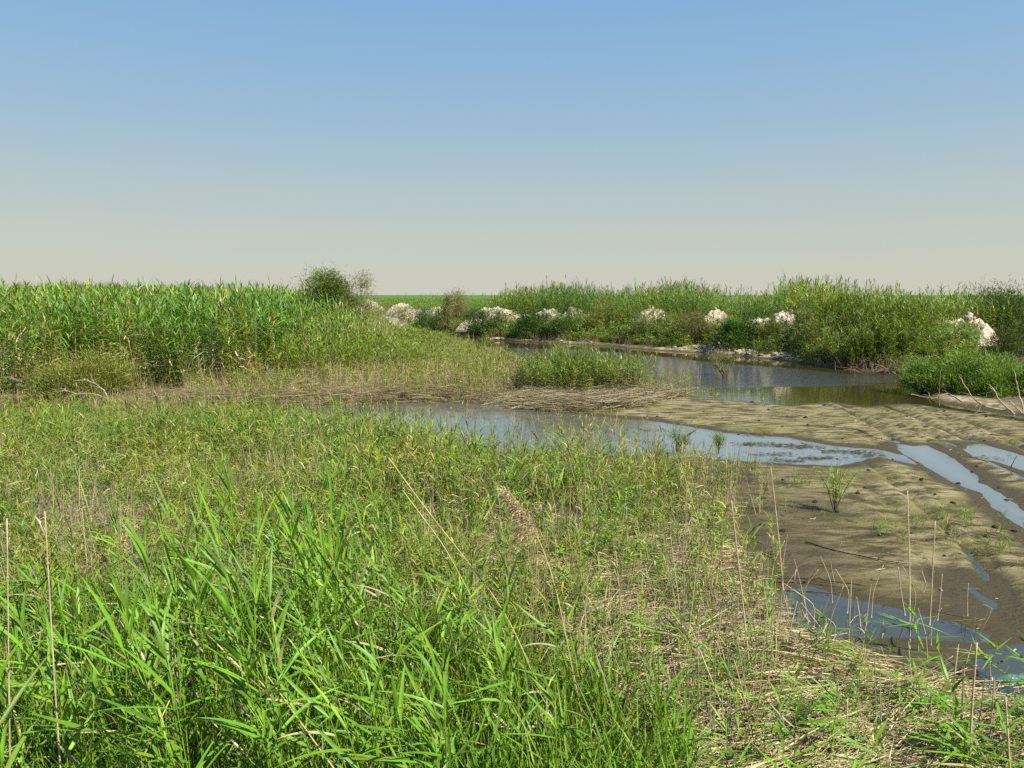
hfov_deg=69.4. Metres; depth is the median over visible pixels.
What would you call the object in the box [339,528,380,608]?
reed
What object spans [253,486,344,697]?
reed
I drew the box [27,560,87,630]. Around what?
reed
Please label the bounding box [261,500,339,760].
reed
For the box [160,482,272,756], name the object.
reed
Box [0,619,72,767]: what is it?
reed
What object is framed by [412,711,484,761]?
reed
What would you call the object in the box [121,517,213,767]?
reed
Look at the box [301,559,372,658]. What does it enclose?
reed
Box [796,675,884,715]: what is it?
reed
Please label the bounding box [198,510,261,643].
reed
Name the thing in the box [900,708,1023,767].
reed
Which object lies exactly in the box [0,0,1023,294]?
sky
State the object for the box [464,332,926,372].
shore stubble
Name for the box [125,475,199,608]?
reed
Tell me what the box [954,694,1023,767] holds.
reed
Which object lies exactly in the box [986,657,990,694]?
dry stalk
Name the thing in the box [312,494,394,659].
reed
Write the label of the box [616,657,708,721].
reed
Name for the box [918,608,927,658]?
dry stalk
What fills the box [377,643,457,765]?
reed
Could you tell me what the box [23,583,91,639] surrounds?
dry stalk
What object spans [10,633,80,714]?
reed
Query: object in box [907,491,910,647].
dry stalk
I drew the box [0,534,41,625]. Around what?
reed
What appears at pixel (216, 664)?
reed
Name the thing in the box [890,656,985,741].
reed
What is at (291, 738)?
reed
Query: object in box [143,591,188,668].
reed
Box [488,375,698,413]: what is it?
reed mat
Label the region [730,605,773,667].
reed
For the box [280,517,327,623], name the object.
reed
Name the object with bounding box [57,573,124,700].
reed
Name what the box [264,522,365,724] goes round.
reed
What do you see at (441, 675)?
reed
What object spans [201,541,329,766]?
reed
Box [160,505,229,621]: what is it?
reed
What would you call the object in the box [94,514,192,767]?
reed
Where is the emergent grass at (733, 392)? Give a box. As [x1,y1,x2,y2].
[689,382,778,400]
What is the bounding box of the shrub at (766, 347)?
[740,333,787,354]
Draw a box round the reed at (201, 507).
[169,470,245,638]
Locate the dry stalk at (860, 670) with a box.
[856,648,865,680]
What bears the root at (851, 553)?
on the ground at (854, 535)
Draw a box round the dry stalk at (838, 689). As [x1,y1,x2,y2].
[788,688,892,696]
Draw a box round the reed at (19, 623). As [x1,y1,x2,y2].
[0,594,98,763]
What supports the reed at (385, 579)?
on the ground at (854, 535)
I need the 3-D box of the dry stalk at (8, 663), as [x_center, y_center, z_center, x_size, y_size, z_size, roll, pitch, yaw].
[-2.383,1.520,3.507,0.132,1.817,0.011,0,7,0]
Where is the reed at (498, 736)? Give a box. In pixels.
[471,698,536,764]
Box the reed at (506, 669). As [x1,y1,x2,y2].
[448,616,549,753]
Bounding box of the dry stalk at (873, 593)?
[871,565,883,617]
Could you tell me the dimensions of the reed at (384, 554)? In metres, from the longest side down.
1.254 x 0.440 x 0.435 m
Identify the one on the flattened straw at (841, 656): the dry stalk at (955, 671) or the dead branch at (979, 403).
the dry stalk at (955, 671)
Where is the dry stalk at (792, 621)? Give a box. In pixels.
[790,601,797,644]
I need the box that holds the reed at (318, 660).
[281,529,354,738]
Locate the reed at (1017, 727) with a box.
[996,694,1023,744]
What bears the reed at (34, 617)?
on the ground at (854, 535)
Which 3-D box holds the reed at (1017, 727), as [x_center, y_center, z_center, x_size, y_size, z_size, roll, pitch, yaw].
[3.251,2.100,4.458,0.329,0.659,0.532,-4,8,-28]
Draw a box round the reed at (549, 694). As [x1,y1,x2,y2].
[500,667,601,767]
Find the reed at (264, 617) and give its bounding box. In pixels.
[208,525,299,762]
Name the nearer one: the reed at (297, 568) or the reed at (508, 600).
the reed at (508, 600)
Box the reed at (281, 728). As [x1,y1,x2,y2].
[224,594,338,767]
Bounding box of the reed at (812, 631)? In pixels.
[777,606,859,662]
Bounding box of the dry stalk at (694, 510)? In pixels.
[680,463,711,563]
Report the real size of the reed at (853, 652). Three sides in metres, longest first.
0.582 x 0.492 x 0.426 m
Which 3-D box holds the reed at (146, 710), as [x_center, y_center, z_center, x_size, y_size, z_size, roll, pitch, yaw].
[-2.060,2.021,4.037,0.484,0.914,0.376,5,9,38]
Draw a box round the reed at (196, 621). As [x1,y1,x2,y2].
[158,569,206,704]
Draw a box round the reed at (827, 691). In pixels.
[783,672,884,742]
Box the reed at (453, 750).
[399,674,496,767]
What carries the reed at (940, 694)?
on the flattened straw at (841, 656)
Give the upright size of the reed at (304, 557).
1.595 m
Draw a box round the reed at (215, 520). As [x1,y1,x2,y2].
[189,458,246,608]
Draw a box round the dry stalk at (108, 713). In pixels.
[83,682,145,767]
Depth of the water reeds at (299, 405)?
18.60 m
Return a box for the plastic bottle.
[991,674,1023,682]
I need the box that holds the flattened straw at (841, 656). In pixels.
[378,507,1023,767]
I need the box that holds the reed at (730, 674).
[693,655,787,735]
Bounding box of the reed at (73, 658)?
[41,512,111,690]
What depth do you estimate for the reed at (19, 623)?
3.90 m
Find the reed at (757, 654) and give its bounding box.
[711,623,778,690]
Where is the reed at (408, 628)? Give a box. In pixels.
[379,555,431,675]
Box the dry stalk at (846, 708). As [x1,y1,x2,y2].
[845,699,848,747]
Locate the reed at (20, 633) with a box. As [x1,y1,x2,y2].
[4,587,91,747]
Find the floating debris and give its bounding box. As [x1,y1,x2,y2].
[410,414,1011,461]
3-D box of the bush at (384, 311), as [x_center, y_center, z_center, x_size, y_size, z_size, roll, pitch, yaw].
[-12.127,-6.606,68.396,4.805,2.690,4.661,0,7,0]
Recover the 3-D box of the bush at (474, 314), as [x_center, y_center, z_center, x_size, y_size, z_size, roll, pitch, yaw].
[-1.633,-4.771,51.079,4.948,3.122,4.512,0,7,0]
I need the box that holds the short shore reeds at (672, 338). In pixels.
[648,328,706,347]
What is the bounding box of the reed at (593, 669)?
[555,649,641,736]
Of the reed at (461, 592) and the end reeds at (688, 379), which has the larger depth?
the end reeds at (688, 379)
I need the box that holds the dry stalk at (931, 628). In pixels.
[930,608,941,644]
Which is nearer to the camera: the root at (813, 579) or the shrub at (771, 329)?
the root at (813, 579)
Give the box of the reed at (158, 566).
[119,495,202,668]
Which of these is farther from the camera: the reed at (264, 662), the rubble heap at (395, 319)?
the rubble heap at (395, 319)
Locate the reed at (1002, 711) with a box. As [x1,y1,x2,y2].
[966,688,1023,746]
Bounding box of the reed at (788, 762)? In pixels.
[765,755,802,767]
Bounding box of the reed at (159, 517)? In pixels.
[131,492,213,641]
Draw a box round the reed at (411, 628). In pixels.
[389,594,438,686]
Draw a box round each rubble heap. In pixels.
[358,300,383,313]
[382,309,427,325]
[384,303,412,314]
[423,307,440,320]
[455,306,519,331]
[536,308,562,321]
[561,308,585,319]
[632,306,666,325]
[690,309,726,336]
[734,318,769,343]
[765,311,799,340]
[952,315,997,345]
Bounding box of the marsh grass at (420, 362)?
[0,326,677,401]
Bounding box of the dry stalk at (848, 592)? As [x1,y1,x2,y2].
[835,569,848,612]
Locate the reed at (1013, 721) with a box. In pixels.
[989,693,1023,756]
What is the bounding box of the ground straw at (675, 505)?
[0,449,758,759]
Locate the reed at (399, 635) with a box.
[348,593,443,719]
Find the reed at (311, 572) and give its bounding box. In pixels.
[267,529,344,704]
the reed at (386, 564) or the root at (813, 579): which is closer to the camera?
the reed at (386, 564)
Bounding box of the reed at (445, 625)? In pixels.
[390,567,477,675]
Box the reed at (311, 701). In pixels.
[252,597,345,767]
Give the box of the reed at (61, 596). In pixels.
[12,569,114,701]
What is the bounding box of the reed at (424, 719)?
[377,691,480,767]
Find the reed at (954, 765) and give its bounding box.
[914,723,1012,767]
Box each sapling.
[665,427,693,452]
[670,418,699,451]
[709,428,726,453]
[813,463,860,511]
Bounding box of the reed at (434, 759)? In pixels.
[399,686,480,767]
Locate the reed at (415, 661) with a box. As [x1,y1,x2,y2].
[375,602,443,749]
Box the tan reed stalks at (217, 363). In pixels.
[0,306,405,394]
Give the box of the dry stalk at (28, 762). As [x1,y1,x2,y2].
[2,722,57,767]
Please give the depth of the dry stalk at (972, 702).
4.41 m
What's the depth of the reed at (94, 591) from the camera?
6.04 m
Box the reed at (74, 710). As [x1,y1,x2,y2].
[14,589,121,766]
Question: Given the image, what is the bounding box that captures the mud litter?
[667,403,1023,650]
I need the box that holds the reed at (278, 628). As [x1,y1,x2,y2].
[232,607,288,682]
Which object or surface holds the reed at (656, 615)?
on the flattened straw at (841, 656)
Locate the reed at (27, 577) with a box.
[0,536,58,629]
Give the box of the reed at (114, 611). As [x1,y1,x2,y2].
[84,605,152,656]
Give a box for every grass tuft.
[659,477,721,501]
[787,467,811,486]
[821,506,880,534]
[878,501,974,544]
[894,488,1023,541]
[904,514,1023,568]
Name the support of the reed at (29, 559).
on the ground at (854, 535)
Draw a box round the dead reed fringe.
[0,331,685,401]
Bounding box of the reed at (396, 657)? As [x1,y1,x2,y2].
[352,638,425,739]
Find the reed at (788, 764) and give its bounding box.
[753,742,819,767]
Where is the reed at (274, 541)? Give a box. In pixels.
[240,512,307,615]
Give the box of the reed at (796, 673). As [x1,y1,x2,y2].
[756,663,848,740]
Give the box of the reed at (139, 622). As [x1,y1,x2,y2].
[117,587,212,723]
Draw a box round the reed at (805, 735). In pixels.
[733,688,845,767]
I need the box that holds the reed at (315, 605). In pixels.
[297,580,330,625]
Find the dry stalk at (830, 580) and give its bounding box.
[820,556,832,602]
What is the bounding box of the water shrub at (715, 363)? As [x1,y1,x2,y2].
[705,344,741,375]
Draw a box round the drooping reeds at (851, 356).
[796,336,906,370]
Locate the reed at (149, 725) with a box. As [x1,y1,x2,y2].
[99,605,237,767]
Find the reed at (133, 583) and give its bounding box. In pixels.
[102,561,170,669]
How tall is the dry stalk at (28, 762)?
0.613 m
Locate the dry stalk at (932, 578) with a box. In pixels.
[929,521,935,624]
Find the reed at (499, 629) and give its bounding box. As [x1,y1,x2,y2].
[461,601,540,760]
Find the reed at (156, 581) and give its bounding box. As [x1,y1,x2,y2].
[129,574,184,619]
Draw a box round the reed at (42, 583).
[1,536,72,660]
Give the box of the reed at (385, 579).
[339,489,405,675]
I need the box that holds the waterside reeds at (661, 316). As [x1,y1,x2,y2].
[590,301,715,345]
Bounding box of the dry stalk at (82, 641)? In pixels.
[61,624,89,686]
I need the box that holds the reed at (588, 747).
[545,698,644,767]
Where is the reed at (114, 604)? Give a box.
[79,500,155,619]
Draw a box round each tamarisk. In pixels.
[9,350,99,398]
[18,340,157,398]
[333,269,381,330]
[955,274,1023,338]
[968,321,1023,358]
[983,311,1023,351]
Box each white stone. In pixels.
[964,311,972,317]
[965,315,972,320]
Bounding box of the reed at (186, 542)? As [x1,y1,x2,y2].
[153,500,214,679]
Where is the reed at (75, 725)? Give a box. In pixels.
[30,644,133,767]
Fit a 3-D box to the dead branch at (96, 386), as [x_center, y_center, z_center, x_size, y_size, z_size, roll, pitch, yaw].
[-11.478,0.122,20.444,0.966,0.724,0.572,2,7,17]
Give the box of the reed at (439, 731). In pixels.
[377,694,442,766]
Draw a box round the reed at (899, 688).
[877,663,950,724]
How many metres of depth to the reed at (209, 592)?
5.42 m
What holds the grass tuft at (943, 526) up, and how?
on the ground at (854, 535)
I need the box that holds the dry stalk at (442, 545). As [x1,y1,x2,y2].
[402,491,481,615]
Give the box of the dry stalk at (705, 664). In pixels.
[689,625,723,709]
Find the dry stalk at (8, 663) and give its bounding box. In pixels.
[6,518,10,757]
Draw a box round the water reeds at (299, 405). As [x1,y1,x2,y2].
[0,381,673,451]
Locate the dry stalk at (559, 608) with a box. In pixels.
[509,491,586,740]
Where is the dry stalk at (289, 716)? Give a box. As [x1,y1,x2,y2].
[259,680,324,758]
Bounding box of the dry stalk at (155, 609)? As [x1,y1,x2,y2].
[142,583,166,648]
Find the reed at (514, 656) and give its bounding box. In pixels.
[472,639,517,718]
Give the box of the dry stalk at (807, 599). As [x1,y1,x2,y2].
[784,583,814,624]
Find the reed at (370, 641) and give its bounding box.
[333,625,416,765]
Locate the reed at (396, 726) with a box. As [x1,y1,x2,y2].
[344,720,426,766]
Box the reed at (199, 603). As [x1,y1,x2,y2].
[134,544,272,767]
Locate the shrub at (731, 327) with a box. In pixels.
[707,311,764,350]
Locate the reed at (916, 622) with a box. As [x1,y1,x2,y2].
[874,602,957,651]
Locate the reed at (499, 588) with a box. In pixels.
[478,579,528,625]
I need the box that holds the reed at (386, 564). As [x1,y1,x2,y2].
[356,512,426,627]
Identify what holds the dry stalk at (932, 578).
on the ground at (854, 535)
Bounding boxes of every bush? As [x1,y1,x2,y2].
[289,260,382,340]
[359,298,389,317]
[382,297,421,323]
[405,302,449,330]
[435,286,470,331]
[444,316,467,332]
[445,298,474,327]
[454,297,517,335]
[500,303,560,339]
[540,303,589,339]
[578,294,633,332]
[630,313,667,342]
[655,305,732,341]
[889,355,955,392]
[903,343,998,394]
[948,345,1023,399]
[985,356,1023,396]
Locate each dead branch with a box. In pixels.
[52,387,107,398]
[75,376,108,399]
[922,392,962,401]
[937,404,1019,418]
[959,376,1006,410]
[986,383,1015,414]
[1009,400,1023,415]
[1013,370,1023,410]
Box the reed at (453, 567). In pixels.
[412,558,465,638]
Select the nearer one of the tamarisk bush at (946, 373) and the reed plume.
the reed plume
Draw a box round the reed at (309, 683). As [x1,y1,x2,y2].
[275,649,367,714]
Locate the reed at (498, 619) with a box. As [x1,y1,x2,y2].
[462,601,522,656]
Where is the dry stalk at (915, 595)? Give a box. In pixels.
[902,565,915,620]
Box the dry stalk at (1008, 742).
[1005,696,1010,767]
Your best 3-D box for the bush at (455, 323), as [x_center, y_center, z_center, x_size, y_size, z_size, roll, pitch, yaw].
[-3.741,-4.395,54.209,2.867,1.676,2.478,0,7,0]
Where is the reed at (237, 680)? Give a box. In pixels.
[199,581,285,767]
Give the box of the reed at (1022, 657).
[1002,634,1023,683]
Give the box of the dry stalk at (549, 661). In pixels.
[530,641,562,688]
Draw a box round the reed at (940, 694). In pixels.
[885,674,967,726]
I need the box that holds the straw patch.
[2,501,215,557]
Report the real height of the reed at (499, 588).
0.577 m
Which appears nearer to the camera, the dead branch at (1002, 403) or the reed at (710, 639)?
the reed at (710, 639)
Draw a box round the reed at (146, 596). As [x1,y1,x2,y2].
[90,522,179,750]
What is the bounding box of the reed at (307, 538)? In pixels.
[266,513,360,660]
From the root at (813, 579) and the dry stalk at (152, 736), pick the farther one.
the root at (813, 579)
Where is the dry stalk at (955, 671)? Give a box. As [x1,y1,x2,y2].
[949,648,957,701]
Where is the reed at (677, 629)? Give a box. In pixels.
[646,605,700,653]
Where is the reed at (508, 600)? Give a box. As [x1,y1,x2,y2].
[458,540,527,697]
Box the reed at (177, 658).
[136,553,189,715]
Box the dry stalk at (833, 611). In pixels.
[827,586,843,637]
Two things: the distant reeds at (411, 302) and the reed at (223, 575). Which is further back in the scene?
the distant reeds at (411, 302)
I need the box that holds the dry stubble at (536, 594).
[0,382,1023,767]
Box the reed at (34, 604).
[0,597,37,639]
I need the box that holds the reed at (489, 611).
[467,590,513,647]
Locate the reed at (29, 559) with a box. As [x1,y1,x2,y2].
[2,526,56,609]
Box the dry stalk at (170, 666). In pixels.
[99,633,202,734]
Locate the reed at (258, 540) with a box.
[211,471,296,737]
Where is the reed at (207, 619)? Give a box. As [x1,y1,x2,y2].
[163,534,224,687]
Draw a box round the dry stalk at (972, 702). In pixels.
[968,642,977,761]
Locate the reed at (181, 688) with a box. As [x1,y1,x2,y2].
[146,642,202,732]
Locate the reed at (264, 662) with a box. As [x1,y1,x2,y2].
[211,647,293,756]
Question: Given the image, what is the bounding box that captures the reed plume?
[496,487,539,546]
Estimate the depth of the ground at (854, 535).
10.55 m
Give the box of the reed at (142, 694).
[95,667,188,741]
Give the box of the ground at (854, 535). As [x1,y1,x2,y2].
[0,295,1023,767]
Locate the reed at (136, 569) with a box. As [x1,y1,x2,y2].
[117,494,176,679]
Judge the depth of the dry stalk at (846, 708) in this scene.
4.71 m
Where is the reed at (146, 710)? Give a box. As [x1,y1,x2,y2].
[95,673,178,757]
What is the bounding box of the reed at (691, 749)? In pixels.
[647,727,728,767]
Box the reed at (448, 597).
[427,559,477,626]
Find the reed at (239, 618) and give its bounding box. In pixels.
[197,562,257,697]
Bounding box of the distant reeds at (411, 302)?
[359,292,525,314]
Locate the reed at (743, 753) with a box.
[721,740,751,767]
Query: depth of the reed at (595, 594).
6.07 m
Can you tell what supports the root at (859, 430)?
on the ground at (854, 535)
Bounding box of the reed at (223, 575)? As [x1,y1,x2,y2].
[177,537,308,767]
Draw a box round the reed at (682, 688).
[624,662,723,719]
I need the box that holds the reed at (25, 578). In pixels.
[3,570,71,633]
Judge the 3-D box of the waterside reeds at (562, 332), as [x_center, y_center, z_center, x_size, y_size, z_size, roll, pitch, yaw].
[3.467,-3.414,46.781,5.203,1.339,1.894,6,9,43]
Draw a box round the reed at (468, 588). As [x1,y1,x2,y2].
[436,568,487,639]
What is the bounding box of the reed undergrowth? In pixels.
[0,548,780,767]
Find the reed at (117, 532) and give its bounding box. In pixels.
[85,495,136,609]
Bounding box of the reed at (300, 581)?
[251,485,334,644]
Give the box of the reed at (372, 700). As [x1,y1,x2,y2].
[339,649,410,767]
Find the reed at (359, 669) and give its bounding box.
[321,607,399,761]
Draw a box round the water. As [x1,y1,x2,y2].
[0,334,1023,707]
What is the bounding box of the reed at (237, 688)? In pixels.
[183,566,270,766]
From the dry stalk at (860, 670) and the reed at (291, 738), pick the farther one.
the dry stalk at (860, 670)
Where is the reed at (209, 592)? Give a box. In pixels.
[164,583,216,656]
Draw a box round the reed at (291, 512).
[246,488,320,627]
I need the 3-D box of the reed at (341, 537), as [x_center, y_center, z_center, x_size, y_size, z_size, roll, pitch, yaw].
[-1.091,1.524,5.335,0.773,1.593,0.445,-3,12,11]
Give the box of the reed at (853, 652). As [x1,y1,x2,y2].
[819,641,894,699]
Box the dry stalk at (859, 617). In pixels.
[856,597,861,634]
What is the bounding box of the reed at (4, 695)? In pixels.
[0,667,94,767]
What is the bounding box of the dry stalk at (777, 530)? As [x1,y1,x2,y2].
[764,468,783,589]
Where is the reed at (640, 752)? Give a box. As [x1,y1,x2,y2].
[619,745,642,767]
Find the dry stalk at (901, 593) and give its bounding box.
[898,567,905,615]
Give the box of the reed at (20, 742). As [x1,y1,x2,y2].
[0,622,51,767]
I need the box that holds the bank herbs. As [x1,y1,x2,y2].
[379,308,990,368]
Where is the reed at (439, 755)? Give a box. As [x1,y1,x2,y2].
[393,702,495,767]
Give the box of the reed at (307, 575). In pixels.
[290,526,323,615]
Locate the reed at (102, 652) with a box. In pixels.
[59,583,165,741]
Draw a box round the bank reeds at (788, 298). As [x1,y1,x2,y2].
[482,272,1023,336]
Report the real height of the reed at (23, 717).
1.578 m
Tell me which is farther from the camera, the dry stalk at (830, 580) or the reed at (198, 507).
the dry stalk at (830, 580)
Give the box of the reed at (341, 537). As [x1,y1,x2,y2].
[314,491,406,646]
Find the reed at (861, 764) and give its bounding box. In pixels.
[830,731,870,767]
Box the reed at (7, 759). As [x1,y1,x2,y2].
[0,699,47,766]
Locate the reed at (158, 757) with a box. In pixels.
[100,680,187,767]
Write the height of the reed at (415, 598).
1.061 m
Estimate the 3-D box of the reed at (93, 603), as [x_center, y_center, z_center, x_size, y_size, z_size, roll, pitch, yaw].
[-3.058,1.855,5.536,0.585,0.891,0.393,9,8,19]
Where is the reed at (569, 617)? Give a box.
[526,601,576,671]
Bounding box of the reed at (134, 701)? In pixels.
[90,638,176,756]
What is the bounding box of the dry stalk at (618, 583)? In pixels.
[615,551,624,622]
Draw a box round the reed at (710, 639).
[674,632,754,708]
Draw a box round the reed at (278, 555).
[243,526,307,628]
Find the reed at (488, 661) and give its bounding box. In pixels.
[450,647,510,723]
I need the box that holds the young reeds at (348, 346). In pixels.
[229,323,471,383]
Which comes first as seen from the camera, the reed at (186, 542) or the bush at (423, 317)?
the reed at (186, 542)
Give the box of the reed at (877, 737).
[826,716,893,767]
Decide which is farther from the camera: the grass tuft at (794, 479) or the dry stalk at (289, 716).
the grass tuft at (794, 479)
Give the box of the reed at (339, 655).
[303,611,408,767]
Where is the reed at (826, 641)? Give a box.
[797,611,859,661]
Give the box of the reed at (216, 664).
[186,638,243,729]
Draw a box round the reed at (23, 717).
[2,605,49,767]
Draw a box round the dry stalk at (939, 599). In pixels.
[937,576,941,620]
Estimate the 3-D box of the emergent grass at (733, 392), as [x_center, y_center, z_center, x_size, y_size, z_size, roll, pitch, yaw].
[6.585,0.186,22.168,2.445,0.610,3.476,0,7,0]
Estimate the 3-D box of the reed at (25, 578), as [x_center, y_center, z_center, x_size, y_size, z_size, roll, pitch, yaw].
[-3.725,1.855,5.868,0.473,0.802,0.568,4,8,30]
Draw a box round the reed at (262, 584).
[244,572,273,621]
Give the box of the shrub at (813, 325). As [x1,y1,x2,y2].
[782,306,854,358]
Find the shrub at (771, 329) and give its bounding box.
[754,317,785,344]
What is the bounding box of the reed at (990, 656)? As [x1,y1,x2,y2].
[954,633,1023,683]
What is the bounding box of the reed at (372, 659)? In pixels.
[322,580,396,756]
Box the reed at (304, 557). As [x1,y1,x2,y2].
[273,495,344,653]
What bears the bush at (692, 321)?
on the ground at (854, 535)
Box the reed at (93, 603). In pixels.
[67,577,118,640]
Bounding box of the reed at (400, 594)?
[372,583,432,642]
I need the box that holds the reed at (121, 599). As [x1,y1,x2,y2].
[54,561,190,767]
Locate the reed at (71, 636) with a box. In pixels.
[36,559,83,717]
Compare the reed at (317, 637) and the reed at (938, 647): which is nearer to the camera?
the reed at (317, 637)
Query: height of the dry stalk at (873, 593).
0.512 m
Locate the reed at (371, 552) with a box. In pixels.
[355,523,387,635]
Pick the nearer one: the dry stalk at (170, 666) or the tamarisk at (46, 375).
the dry stalk at (170, 666)
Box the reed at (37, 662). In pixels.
[0,596,74,765]
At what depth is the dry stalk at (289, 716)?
4.41 m
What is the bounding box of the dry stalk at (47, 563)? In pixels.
[34,511,60,767]
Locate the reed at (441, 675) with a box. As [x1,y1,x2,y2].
[380,623,502,767]
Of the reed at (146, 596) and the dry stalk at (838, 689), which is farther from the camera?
the dry stalk at (838, 689)
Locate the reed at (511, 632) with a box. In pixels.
[483,618,519,675]
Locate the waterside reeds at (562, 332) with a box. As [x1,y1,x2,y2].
[535,320,593,339]
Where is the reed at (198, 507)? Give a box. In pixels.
[181,450,230,603]
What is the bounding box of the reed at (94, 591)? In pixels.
[66,580,129,609]
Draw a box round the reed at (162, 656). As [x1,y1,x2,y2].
[99,617,239,767]
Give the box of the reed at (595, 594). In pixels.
[568,573,638,636]
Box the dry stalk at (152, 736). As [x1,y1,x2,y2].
[138,700,169,767]
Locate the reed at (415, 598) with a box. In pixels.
[391,577,445,694]
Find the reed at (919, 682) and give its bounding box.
[867,655,963,719]
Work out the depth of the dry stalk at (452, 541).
5.47 m
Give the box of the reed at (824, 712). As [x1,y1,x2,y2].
[771,696,894,764]
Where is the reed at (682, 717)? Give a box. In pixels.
[645,689,710,752]
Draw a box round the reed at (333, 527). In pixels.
[298,461,369,713]
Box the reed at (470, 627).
[437,608,496,667]
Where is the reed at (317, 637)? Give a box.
[269,564,353,756]
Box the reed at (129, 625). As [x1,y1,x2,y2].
[96,570,224,767]
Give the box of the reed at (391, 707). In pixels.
[361,698,417,747]
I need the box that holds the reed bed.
[0,272,403,393]
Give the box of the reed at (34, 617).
[4,613,59,671]
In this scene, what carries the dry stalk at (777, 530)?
on the ground at (854, 535)
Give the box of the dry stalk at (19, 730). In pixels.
[5,687,21,738]
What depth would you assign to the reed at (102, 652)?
4.15 m
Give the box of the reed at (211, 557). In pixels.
[195,545,244,668]
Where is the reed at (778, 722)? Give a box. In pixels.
[745,680,788,759]
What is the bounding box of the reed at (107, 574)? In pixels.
[101,551,131,600]
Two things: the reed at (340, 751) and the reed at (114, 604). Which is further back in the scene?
the reed at (114, 604)
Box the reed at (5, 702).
[0,684,18,713]
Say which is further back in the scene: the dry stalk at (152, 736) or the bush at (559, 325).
the bush at (559, 325)
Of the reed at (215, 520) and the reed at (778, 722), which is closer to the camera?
the reed at (778, 722)
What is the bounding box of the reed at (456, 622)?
[438,606,484,651]
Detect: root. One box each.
[768,570,864,585]
[805,541,906,563]
[814,428,902,441]
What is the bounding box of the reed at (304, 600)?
[277,480,322,608]
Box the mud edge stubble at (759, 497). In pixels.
[616,425,789,595]
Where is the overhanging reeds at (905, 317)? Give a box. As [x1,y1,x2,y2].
[792,290,955,364]
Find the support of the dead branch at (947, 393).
on the ground at (854, 535)
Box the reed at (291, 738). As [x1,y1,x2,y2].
[233,602,339,767]
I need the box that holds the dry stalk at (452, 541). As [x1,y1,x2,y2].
[388,458,535,682]
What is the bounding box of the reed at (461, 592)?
[439,563,485,683]
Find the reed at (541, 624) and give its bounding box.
[511,561,581,707]
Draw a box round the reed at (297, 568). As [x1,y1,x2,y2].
[257,517,327,626]
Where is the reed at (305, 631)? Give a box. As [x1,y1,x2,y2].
[282,605,351,712]
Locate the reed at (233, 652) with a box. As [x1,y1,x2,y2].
[195,631,325,767]
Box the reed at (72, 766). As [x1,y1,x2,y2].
[54,763,107,767]
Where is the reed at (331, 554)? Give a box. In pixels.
[283,517,399,737]
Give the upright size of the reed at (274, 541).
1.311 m
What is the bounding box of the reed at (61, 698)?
[3,606,114,767]
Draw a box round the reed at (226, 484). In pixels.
[195,454,270,654]
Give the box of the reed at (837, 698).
[800,682,867,748]
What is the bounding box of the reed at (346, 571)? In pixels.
[296,523,373,647]
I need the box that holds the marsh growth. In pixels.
[0,385,1023,767]
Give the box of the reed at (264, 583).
[232,464,283,629]
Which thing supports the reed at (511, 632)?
on the ground at (854, 535)
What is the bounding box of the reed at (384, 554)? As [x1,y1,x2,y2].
[363,507,408,618]
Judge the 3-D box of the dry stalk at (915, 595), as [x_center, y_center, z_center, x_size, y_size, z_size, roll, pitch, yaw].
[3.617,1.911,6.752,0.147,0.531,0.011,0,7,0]
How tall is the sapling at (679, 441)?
0.549 m
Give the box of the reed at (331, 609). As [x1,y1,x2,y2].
[289,498,380,643]
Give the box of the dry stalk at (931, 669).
[913,656,952,689]
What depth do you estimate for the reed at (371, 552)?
5.70 m
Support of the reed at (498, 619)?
on the ground at (854, 535)
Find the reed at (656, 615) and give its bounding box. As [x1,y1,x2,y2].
[620,605,680,677]
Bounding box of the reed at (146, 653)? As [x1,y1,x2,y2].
[105,630,190,723]
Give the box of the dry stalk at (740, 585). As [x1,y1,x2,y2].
[731,500,750,670]
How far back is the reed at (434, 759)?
3.46 m
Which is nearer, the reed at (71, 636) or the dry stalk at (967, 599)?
the reed at (71, 636)
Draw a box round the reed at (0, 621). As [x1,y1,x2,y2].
[0,585,33,647]
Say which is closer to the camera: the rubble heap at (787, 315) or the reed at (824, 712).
the reed at (824, 712)
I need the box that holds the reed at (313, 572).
[271,512,346,663]
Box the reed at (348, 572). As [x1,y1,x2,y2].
[305,549,374,633]
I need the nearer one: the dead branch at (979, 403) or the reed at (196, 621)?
the reed at (196, 621)
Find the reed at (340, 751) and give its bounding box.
[275,657,361,767]
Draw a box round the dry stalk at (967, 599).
[967,583,968,615]
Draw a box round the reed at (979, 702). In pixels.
[923,694,1023,766]
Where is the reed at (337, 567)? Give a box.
[292,526,356,715]
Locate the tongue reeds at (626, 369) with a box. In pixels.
[513,345,656,392]
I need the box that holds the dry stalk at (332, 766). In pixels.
[257,661,333,767]
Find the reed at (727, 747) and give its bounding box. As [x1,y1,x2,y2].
[676,704,768,767]
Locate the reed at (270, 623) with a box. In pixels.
[238,596,313,677]
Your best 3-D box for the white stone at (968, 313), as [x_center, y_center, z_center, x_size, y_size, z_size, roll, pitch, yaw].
[19.238,-2.847,31.175,0.368,0.424,0.223,1,7,8]
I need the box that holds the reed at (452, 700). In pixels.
[388,605,511,750]
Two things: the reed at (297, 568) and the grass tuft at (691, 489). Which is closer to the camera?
the reed at (297, 568)
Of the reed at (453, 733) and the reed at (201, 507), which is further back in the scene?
the reed at (201, 507)
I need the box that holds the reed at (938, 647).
[890,633,945,682]
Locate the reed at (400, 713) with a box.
[326,665,410,767]
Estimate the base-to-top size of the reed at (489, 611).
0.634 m
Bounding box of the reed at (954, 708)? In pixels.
[904,689,1016,765]
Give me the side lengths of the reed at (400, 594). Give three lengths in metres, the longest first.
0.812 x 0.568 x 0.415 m

